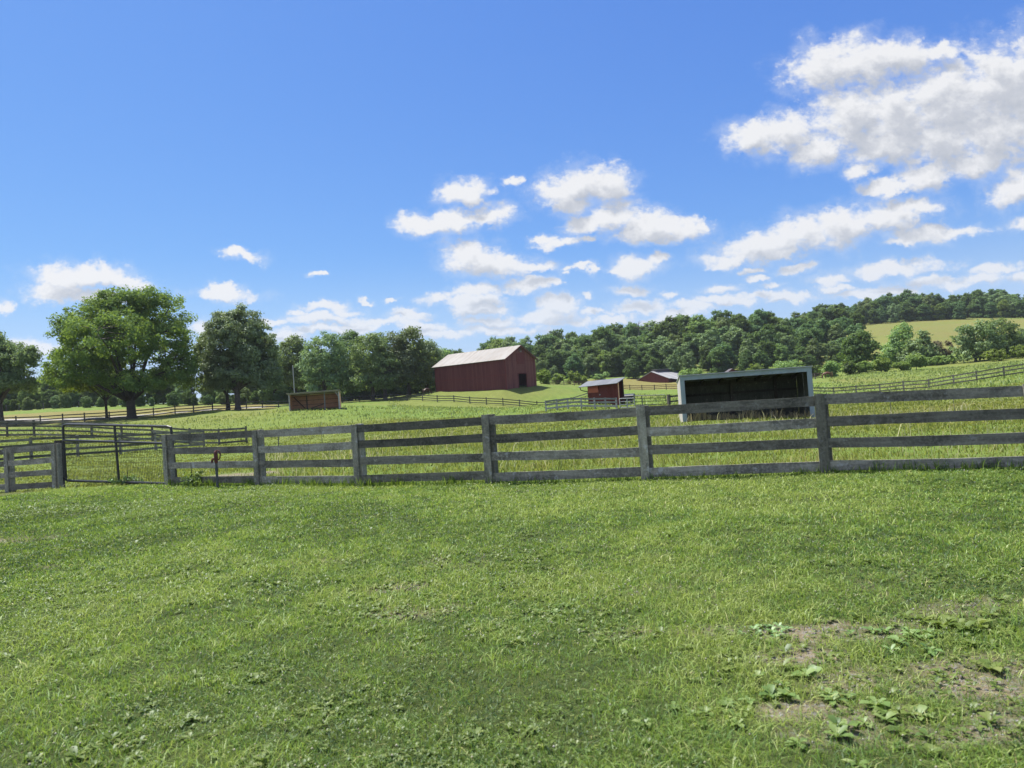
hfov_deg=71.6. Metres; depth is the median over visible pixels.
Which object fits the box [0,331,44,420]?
spreading tree
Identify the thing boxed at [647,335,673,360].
woodland tree
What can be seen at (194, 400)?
woodland tree
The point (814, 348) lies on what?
woodland tree
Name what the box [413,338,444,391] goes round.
leafy tree
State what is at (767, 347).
woodland tree
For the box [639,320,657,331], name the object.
woodland tree
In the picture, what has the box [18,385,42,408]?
woodland tree
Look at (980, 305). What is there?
woodland tree
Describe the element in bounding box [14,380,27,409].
woodland tree
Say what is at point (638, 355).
woodland tree
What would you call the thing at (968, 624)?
dock weed
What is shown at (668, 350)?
woodland tree
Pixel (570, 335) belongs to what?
woodland tree
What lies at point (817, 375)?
field fence
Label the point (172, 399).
woodland tree
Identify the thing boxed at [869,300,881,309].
woodland tree
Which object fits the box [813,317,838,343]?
woodland tree
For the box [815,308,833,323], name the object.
woodland tree
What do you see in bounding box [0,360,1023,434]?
pasture tufts
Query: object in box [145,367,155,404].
woodland tree
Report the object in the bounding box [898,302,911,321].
woodland tree
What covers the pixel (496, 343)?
woodland tree
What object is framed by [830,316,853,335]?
woodland tree
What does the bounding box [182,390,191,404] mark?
woodland tree
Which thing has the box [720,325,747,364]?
woodland tree
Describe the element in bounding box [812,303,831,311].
woodland tree
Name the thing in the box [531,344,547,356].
woodland tree
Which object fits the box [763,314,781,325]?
woodland tree
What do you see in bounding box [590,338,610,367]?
woodland tree
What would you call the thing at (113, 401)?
woodland tree
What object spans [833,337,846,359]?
woodland tree
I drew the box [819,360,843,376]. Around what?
bush
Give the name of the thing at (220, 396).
woodland tree
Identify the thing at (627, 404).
farm gate
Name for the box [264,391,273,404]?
woodland tree
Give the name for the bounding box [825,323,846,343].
woodland tree
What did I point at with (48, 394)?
woodland tree
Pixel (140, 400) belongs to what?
woodland tree
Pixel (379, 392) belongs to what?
woodland tree
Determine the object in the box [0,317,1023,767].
ground
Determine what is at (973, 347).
round tree
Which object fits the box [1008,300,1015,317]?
woodland tree
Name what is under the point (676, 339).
woodland tree
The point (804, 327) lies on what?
woodland tree
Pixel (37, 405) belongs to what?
woodland tree
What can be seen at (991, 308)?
woodland tree
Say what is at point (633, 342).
woodland tree
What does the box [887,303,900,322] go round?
woodland tree
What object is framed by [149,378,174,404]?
woodland tree
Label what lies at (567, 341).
woodland tree
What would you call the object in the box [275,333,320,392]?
leafy tree
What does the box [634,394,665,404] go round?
farm gate
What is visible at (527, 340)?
woodland tree
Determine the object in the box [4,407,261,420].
lane
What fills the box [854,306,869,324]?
woodland tree
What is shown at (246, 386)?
woodland tree
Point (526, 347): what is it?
woodland tree
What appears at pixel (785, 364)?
bush
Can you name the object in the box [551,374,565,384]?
bush
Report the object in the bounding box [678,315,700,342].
woodland tree
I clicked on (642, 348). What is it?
woodland tree
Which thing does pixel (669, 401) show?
yard fence
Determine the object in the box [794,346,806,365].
woodland tree
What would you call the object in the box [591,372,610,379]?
bush
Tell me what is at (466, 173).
sky
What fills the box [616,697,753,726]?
dock weed
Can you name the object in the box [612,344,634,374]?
woodland tree
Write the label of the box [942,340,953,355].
tree
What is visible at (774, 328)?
woodland tree
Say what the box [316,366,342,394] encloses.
woodland tree
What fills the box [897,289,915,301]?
woodland tree
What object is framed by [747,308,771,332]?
woodland tree
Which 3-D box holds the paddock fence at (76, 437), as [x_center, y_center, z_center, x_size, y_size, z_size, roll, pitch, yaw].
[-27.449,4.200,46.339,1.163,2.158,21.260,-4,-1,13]
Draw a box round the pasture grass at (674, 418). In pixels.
[0,382,1023,493]
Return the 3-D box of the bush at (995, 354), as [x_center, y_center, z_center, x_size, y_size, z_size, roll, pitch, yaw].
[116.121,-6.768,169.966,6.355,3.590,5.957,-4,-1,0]
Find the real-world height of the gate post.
1.842 m
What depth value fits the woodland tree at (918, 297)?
416.97 m
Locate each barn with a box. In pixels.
[432,345,537,391]
[636,369,678,382]
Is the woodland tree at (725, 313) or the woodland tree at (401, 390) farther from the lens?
the woodland tree at (725, 313)
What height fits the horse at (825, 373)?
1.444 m
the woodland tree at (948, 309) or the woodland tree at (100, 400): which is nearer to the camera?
the woodland tree at (100, 400)
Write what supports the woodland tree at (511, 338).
on the ground at (940, 331)
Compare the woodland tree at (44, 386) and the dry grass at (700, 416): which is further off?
the woodland tree at (44, 386)
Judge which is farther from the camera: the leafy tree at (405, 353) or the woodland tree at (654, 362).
the woodland tree at (654, 362)
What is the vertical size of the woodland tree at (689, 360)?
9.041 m
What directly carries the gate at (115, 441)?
on the ground at (940, 331)
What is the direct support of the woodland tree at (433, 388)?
on the ground at (940, 331)
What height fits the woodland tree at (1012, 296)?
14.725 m
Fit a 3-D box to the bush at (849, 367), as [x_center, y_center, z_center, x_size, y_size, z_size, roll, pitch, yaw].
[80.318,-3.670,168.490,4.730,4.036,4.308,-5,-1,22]
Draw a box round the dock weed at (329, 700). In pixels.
[307,686,410,715]
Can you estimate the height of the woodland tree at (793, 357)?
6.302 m
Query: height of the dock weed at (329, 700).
0.037 m
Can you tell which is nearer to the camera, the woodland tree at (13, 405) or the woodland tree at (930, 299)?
the woodland tree at (13, 405)
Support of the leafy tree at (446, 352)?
on the ground at (940, 331)
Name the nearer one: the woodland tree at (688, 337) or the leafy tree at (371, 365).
the leafy tree at (371, 365)
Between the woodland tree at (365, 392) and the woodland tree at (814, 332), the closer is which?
the woodland tree at (365, 392)
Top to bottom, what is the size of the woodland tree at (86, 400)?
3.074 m
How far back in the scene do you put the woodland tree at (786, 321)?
290.56 m
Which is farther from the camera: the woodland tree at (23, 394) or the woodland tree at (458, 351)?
the woodland tree at (458, 351)
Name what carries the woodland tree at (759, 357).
on the ground at (940, 331)
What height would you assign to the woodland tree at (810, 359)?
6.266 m
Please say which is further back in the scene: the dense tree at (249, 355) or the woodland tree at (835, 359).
the woodland tree at (835, 359)
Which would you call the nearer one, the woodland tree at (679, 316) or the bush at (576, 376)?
the bush at (576, 376)
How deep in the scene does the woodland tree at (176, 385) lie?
194.92 m
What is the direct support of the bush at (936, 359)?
on the ground at (940, 331)
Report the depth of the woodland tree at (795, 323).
313.63 m
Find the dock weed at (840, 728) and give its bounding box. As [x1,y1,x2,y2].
[785,703,935,767]
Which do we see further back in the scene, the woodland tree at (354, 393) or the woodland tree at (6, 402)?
the woodland tree at (354, 393)
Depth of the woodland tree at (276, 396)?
166.12 m
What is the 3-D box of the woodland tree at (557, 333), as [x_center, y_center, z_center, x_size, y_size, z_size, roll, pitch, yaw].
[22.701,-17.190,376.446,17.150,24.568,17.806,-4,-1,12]
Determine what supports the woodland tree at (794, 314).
on the ground at (940, 331)
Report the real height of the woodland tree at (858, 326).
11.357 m
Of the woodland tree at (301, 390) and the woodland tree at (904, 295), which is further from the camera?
the woodland tree at (904, 295)
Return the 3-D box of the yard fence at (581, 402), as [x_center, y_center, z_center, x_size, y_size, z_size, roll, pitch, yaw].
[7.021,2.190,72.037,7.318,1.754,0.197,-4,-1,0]
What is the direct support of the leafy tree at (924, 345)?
on the ground at (940, 331)
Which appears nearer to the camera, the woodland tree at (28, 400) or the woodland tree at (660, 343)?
the woodland tree at (28, 400)
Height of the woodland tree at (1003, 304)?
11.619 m
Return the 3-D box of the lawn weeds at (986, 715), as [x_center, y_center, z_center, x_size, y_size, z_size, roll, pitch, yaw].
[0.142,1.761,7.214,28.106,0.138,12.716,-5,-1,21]
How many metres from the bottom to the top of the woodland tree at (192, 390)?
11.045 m
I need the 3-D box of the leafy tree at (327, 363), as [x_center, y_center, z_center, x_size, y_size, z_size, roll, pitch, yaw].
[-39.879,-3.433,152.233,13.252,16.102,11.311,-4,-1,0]
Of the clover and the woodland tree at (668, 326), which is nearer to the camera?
the clover
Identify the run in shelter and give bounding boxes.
[286,390,341,410]
[676,366,814,422]
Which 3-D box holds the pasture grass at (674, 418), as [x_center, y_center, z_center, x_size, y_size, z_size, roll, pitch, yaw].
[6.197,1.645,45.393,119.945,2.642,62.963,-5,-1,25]
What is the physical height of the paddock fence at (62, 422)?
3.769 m
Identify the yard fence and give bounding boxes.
[545,397,617,410]
[667,394,677,404]
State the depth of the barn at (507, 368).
145.54 m
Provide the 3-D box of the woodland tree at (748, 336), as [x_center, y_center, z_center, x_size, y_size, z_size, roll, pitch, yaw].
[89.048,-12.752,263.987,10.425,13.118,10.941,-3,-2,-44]
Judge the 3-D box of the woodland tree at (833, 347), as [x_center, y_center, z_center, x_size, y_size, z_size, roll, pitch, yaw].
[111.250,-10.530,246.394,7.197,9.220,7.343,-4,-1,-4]
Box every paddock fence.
[0,420,247,444]
[0,430,204,460]
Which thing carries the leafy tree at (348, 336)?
on the ground at (940, 331)
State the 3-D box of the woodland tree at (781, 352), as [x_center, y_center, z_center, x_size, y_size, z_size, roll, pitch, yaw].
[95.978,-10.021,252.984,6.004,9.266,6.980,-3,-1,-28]
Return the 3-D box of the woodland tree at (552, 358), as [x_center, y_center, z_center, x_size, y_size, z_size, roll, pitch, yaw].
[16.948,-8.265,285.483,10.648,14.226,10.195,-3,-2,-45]
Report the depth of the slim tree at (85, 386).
112.38 m
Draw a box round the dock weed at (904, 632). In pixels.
[845,626,943,655]
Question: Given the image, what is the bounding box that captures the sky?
[0,0,1023,405]
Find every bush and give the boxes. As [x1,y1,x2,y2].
[536,369,550,383]
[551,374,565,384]
[565,370,583,383]
[580,376,587,383]
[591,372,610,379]
[677,367,703,375]
[745,363,764,370]
[773,359,803,367]
[812,364,821,376]
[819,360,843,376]
[841,360,860,374]
[855,361,874,372]
[870,357,894,371]
[891,361,911,370]
[905,353,929,369]
[926,355,956,364]
[979,349,1010,360]
[1009,344,1023,357]
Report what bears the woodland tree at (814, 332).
on the ground at (940, 331)
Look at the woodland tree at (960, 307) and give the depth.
401.46 m
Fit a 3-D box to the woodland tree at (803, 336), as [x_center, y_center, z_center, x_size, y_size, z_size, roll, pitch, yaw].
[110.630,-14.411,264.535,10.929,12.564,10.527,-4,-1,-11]
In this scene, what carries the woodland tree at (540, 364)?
on the ground at (940, 331)
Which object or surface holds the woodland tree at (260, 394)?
on the ground at (940, 331)
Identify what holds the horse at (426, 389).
on the ground at (940, 331)
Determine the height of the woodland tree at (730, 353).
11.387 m
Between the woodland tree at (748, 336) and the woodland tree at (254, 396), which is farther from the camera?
the woodland tree at (748, 336)
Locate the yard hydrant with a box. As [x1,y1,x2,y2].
[211,450,220,487]
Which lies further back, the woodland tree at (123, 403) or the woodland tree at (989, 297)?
the woodland tree at (989, 297)
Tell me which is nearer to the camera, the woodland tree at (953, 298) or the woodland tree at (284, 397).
the woodland tree at (284, 397)
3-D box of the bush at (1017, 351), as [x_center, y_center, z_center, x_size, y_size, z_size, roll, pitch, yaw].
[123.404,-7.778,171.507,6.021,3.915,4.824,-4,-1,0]
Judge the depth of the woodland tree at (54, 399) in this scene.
167.02 m
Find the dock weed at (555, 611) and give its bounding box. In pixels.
[534,602,573,620]
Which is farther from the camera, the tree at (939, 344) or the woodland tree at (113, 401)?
the tree at (939, 344)
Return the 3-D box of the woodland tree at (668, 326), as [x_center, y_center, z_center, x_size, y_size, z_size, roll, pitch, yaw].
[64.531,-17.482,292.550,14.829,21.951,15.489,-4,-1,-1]
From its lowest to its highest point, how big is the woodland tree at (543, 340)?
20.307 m
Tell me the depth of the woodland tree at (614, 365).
268.81 m
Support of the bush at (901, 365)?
on the ground at (940, 331)
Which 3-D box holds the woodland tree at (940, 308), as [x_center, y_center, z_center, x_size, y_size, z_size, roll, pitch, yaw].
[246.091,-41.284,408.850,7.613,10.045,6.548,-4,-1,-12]
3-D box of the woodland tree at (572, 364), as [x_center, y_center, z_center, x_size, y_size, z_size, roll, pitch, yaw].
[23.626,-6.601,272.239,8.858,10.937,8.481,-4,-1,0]
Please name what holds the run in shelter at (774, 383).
on the ground at (940, 331)
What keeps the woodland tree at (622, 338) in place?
on the ground at (940, 331)
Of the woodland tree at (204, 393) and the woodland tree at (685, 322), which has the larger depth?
the woodland tree at (685, 322)
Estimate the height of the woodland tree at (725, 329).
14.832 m
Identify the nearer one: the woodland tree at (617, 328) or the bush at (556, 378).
the bush at (556, 378)
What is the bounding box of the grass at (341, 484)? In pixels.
[161,453,1023,487]
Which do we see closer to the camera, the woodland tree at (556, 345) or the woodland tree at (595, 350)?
the woodland tree at (595, 350)
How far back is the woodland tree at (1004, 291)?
428.08 m
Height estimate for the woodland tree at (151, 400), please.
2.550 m
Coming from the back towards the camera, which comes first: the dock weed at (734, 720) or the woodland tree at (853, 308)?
the woodland tree at (853, 308)
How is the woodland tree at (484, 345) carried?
on the ground at (940, 331)
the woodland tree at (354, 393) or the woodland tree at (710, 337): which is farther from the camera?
the woodland tree at (710, 337)
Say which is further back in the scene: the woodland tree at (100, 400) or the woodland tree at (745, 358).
the woodland tree at (745, 358)
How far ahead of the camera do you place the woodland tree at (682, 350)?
257.66 m
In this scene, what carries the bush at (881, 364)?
on the ground at (940, 331)
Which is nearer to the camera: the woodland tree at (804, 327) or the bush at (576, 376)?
the bush at (576, 376)
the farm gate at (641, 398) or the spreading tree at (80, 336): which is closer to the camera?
the farm gate at (641, 398)
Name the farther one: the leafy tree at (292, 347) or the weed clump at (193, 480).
the leafy tree at (292, 347)
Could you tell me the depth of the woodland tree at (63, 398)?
166.63 m
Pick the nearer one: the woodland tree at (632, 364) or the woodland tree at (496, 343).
the woodland tree at (632, 364)
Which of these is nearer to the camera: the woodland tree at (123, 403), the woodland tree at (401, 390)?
the woodland tree at (123, 403)
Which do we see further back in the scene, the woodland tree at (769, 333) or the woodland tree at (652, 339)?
the woodland tree at (652, 339)
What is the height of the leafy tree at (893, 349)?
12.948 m
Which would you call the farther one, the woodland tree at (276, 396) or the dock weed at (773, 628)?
the woodland tree at (276, 396)
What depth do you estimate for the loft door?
143.91 m
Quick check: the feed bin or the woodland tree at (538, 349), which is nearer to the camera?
the feed bin
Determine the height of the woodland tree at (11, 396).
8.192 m
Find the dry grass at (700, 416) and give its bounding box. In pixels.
[686,409,811,421]
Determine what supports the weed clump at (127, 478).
on the ground at (940, 331)
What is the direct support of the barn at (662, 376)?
on the ground at (940, 331)
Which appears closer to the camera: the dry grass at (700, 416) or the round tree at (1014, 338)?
the dry grass at (700, 416)
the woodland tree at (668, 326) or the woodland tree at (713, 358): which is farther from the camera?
the woodland tree at (668, 326)
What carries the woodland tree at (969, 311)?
on the ground at (940, 331)
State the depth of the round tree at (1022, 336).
182.14 m
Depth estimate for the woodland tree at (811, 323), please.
290.35 m
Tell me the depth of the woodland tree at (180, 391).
181.66 m
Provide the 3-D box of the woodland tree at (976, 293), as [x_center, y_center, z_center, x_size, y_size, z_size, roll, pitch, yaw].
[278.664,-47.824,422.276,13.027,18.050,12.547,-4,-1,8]
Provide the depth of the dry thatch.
4.13 m
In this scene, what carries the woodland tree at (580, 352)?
on the ground at (940, 331)
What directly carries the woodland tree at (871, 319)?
on the ground at (940, 331)
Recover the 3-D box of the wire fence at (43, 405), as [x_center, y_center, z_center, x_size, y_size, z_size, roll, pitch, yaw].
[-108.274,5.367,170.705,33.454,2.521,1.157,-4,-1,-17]
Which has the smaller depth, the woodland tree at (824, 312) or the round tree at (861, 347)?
the round tree at (861, 347)
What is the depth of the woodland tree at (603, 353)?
270.16 m
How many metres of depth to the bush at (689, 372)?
234.84 m
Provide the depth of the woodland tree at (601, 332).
299.25 m
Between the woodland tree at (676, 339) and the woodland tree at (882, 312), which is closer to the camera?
the woodland tree at (676, 339)
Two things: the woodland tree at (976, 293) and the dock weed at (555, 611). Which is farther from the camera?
the woodland tree at (976, 293)
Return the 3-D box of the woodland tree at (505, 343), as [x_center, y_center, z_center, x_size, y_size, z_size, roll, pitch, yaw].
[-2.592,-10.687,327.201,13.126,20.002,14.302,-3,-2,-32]
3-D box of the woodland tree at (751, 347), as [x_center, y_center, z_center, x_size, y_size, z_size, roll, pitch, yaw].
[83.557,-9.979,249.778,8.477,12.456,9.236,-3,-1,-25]
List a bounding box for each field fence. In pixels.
[540,380,676,389]
[796,372,822,380]
[797,364,1023,394]
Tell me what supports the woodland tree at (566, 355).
on the ground at (940, 331)
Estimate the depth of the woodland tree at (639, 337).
300.44 m
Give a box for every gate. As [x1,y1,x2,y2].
[62,423,176,483]
[619,398,634,407]
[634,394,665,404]
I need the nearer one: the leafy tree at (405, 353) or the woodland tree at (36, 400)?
the leafy tree at (405, 353)
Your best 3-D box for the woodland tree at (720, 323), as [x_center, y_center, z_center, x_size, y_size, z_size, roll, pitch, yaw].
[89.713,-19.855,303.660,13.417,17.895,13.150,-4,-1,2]
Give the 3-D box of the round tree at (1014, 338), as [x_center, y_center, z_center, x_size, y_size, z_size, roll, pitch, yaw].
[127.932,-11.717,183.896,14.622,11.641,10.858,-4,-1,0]
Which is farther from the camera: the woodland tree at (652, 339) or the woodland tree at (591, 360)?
the woodland tree at (652, 339)
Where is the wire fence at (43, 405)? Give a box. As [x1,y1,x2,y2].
[6,401,121,410]
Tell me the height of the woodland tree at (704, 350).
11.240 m
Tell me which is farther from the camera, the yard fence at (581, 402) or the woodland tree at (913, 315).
the woodland tree at (913, 315)
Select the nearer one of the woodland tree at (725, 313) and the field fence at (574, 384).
the field fence at (574, 384)
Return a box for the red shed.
[578,377,624,404]
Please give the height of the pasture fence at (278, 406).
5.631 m
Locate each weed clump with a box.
[107,472,143,485]
[179,463,206,485]
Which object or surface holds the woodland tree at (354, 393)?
on the ground at (940, 331)
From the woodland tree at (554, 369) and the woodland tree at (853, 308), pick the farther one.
the woodland tree at (853, 308)
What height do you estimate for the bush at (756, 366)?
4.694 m
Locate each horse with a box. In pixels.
[422,388,431,393]
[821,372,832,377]
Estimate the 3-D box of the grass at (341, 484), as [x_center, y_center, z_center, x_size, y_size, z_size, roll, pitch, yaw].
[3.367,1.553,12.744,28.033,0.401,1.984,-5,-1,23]
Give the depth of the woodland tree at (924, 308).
406.99 m
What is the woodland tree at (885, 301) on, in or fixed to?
on the ground at (940, 331)
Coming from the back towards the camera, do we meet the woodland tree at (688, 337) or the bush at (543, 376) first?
the woodland tree at (688, 337)
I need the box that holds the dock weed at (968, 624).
[899,606,1004,671]
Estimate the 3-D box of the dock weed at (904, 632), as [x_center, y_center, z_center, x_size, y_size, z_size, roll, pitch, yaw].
[2.334,1.516,4.226,0.535,0.049,0.510,-4,-1,0]
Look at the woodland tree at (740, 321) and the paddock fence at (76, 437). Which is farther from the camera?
the woodland tree at (740, 321)
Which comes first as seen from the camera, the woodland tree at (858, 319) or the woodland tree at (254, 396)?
the woodland tree at (254, 396)
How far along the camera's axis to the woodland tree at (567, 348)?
298.79 m
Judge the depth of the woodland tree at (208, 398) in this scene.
168.28 m
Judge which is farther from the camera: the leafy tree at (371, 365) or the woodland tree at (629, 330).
the woodland tree at (629, 330)
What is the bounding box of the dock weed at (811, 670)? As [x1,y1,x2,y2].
[738,664,890,715]
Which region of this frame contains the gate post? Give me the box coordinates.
[54,440,64,486]
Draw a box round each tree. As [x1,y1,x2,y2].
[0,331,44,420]
[0,391,16,407]
[3,399,10,410]
[9,399,18,410]
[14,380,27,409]
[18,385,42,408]
[21,397,33,409]
[34,381,44,408]
[34,401,40,409]
[36,284,203,418]
[38,389,59,408]
[40,382,62,404]
[49,395,61,408]
[56,392,71,407]
[57,348,129,417]
[61,388,80,406]
[79,389,101,405]
[80,396,92,407]
[95,396,104,406]
[108,395,117,406]
[120,399,125,406]
[135,393,146,406]
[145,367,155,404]
[148,397,154,405]
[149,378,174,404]
[165,391,179,405]
[173,381,190,390]
[174,386,186,403]
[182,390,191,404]
[187,375,198,399]
[189,332,229,409]
[190,394,198,404]
[194,302,285,409]
[197,385,214,403]
[203,394,212,404]
[214,390,231,403]
[217,392,225,404]
[228,383,256,401]
[240,387,251,402]
[240,394,248,403]
[250,391,259,403]
[257,389,268,403]
[258,351,293,403]
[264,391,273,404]
[265,389,289,402]
[272,391,283,404]
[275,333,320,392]
[292,365,310,392]
[294,330,354,393]
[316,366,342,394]
[325,329,368,400]
[335,362,361,400]
[341,332,404,400]
[356,385,370,399]
[365,330,420,398]
[365,358,396,398]
[388,325,437,395]
[390,381,414,395]
[411,385,421,393]
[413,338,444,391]
[418,357,435,392]
[439,347,450,360]
[452,348,463,353]
[479,336,508,349]
[484,339,502,349]
[498,339,512,347]
[502,336,517,343]
[511,341,534,352]
[513,336,532,347]
[531,334,562,353]
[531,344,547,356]
[535,358,548,380]
[536,353,548,368]
[544,338,567,350]
[545,346,564,378]
[547,328,564,340]
[549,365,558,377]
[560,343,577,354]
[561,351,574,377]
[563,353,585,376]
[564,331,580,343]
[565,338,572,346]
[572,334,596,347]
[577,346,588,371]
[582,354,600,377]
[583,345,600,375]
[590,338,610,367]
[591,325,620,352]
[597,350,617,376]
[599,322,624,337]
[602,351,621,376]
[609,329,625,341]
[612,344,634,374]
[622,321,642,339]
[622,355,641,377]
[623,336,648,352]
[630,350,644,372]
[636,330,651,344]
[637,344,649,368]
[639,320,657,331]
[640,332,666,343]
[641,346,663,370]
[644,357,660,373]
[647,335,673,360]
[651,315,684,338]
[660,340,681,370]
[663,353,678,371]
[668,334,684,346]
[673,342,693,370]
[674,313,687,322]
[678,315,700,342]
[680,333,700,364]
[680,351,696,371]
[685,314,717,337]
[691,327,722,365]
[698,342,714,369]
[706,347,731,372]
[708,342,737,370]
[710,309,734,324]
[712,317,730,331]
[717,326,730,335]
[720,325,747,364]
[729,313,752,334]
[735,332,764,351]
[736,338,761,369]
[736,350,753,370]
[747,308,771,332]
[751,350,771,368]
[752,324,780,362]
[757,340,776,366]
[761,323,780,334]
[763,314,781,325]
[773,317,794,351]
[773,343,789,365]
[774,324,794,350]
[777,332,798,358]
[787,354,800,366]
[789,317,805,342]
[791,311,808,335]
[792,322,810,349]
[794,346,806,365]
[795,329,824,353]
[800,320,815,327]
[800,328,823,354]
[802,354,817,365]
[806,310,818,321]
[806,338,829,367]
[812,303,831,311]
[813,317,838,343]
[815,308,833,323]
[824,340,841,362]
[825,305,850,319]
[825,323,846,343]
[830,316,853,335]
[831,355,841,364]
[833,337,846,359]
[836,329,883,372]
[845,305,856,312]
[845,323,867,334]
[848,313,866,336]
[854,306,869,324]
[856,301,874,322]
[861,297,871,304]
[868,308,879,323]
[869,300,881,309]
[871,321,914,363]
[874,306,886,323]
[875,294,896,321]
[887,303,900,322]
[891,298,901,320]
[895,329,946,365]
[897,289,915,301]
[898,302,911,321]
[904,296,919,317]
[909,306,916,320]
[912,295,924,317]
[915,303,932,320]
[916,292,938,319]
[928,305,939,319]
[933,304,945,319]
[933,340,943,355]
[935,293,944,313]
[940,300,953,318]
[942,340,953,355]
[944,295,961,314]
[946,318,1008,362]
[950,300,968,318]
[958,294,972,317]
[966,299,977,317]
[968,296,988,317]
[971,289,985,298]
[975,317,1023,356]
[979,293,996,316]
[982,301,998,317]
[988,289,1001,294]
[994,289,1008,298]
[994,293,1015,313]
[996,299,1010,317]
[1006,294,1018,311]
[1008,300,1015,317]
[1013,299,1023,317]
[1016,327,1023,345]
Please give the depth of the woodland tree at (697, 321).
297.71 m
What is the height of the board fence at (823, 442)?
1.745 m
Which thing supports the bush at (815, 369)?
on the ground at (940, 331)
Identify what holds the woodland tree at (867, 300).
on the ground at (940, 331)
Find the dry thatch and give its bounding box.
[0,473,1023,766]
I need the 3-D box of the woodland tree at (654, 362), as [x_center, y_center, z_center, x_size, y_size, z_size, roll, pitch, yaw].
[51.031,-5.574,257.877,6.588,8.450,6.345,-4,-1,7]
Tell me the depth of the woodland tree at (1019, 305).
403.92 m
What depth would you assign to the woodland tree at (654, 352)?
268.04 m
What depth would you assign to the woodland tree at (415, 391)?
188.30 m
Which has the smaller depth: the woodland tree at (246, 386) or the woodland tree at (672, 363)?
the woodland tree at (246, 386)
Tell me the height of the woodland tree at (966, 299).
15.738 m
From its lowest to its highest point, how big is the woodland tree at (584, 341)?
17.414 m
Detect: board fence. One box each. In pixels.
[0,443,62,492]
[161,384,1023,486]
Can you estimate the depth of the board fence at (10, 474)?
21.18 m
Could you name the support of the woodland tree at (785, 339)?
on the ground at (940, 331)
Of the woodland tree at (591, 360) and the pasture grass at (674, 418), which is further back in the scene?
the woodland tree at (591, 360)
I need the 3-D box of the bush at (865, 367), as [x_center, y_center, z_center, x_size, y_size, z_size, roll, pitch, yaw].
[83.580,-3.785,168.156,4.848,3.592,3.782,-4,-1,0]
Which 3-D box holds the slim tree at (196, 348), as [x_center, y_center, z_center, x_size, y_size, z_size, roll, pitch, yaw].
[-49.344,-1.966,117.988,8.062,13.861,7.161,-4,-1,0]
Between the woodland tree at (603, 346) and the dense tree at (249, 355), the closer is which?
the dense tree at (249, 355)
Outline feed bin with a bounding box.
[624,393,634,402]
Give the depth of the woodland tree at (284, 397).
178.75 m
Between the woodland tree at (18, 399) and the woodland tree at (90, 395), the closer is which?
the woodland tree at (90, 395)
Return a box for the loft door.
[516,353,523,363]
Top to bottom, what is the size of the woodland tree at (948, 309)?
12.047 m
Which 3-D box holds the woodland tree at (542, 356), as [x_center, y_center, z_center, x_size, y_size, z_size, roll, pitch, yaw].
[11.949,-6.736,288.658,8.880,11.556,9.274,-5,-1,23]
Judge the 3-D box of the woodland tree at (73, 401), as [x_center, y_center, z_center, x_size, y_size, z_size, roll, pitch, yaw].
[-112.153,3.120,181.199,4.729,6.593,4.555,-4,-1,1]
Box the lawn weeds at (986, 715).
[0,469,1023,767]
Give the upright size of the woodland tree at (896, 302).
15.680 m
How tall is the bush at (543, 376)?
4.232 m
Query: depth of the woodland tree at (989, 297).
415.19 m
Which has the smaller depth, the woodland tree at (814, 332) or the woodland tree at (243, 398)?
the woodland tree at (243, 398)
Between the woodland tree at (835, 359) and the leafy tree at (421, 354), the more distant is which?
the woodland tree at (835, 359)
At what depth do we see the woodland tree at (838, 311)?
336.23 m
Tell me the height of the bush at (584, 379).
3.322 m
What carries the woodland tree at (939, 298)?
on the ground at (940, 331)
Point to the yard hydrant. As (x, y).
(215, 459)
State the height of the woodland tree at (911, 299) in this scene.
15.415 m
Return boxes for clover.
[0,467,1023,767]
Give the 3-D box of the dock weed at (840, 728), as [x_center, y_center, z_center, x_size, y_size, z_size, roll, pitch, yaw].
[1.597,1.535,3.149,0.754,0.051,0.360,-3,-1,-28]
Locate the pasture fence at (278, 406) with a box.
[0,392,587,424]
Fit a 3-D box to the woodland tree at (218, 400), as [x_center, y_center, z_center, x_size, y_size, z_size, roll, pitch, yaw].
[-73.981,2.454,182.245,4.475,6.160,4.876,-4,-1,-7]
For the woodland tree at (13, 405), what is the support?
on the ground at (940, 331)
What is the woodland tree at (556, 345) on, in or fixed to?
on the ground at (940, 331)
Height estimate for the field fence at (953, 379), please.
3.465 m
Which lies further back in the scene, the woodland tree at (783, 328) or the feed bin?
the woodland tree at (783, 328)
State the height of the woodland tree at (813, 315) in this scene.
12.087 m
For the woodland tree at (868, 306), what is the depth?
409.88 m
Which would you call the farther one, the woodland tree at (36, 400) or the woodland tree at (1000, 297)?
the woodland tree at (1000, 297)
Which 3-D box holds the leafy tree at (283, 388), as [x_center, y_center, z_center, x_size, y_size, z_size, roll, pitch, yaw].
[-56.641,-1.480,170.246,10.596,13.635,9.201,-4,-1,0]
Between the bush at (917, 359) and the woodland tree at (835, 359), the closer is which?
the bush at (917, 359)
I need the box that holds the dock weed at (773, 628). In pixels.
[738,622,793,637]
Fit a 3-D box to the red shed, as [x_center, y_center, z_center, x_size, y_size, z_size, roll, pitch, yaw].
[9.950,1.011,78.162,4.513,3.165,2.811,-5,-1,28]
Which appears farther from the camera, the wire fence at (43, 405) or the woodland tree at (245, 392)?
the woodland tree at (245, 392)
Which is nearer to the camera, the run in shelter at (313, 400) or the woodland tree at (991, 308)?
the run in shelter at (313, 400)

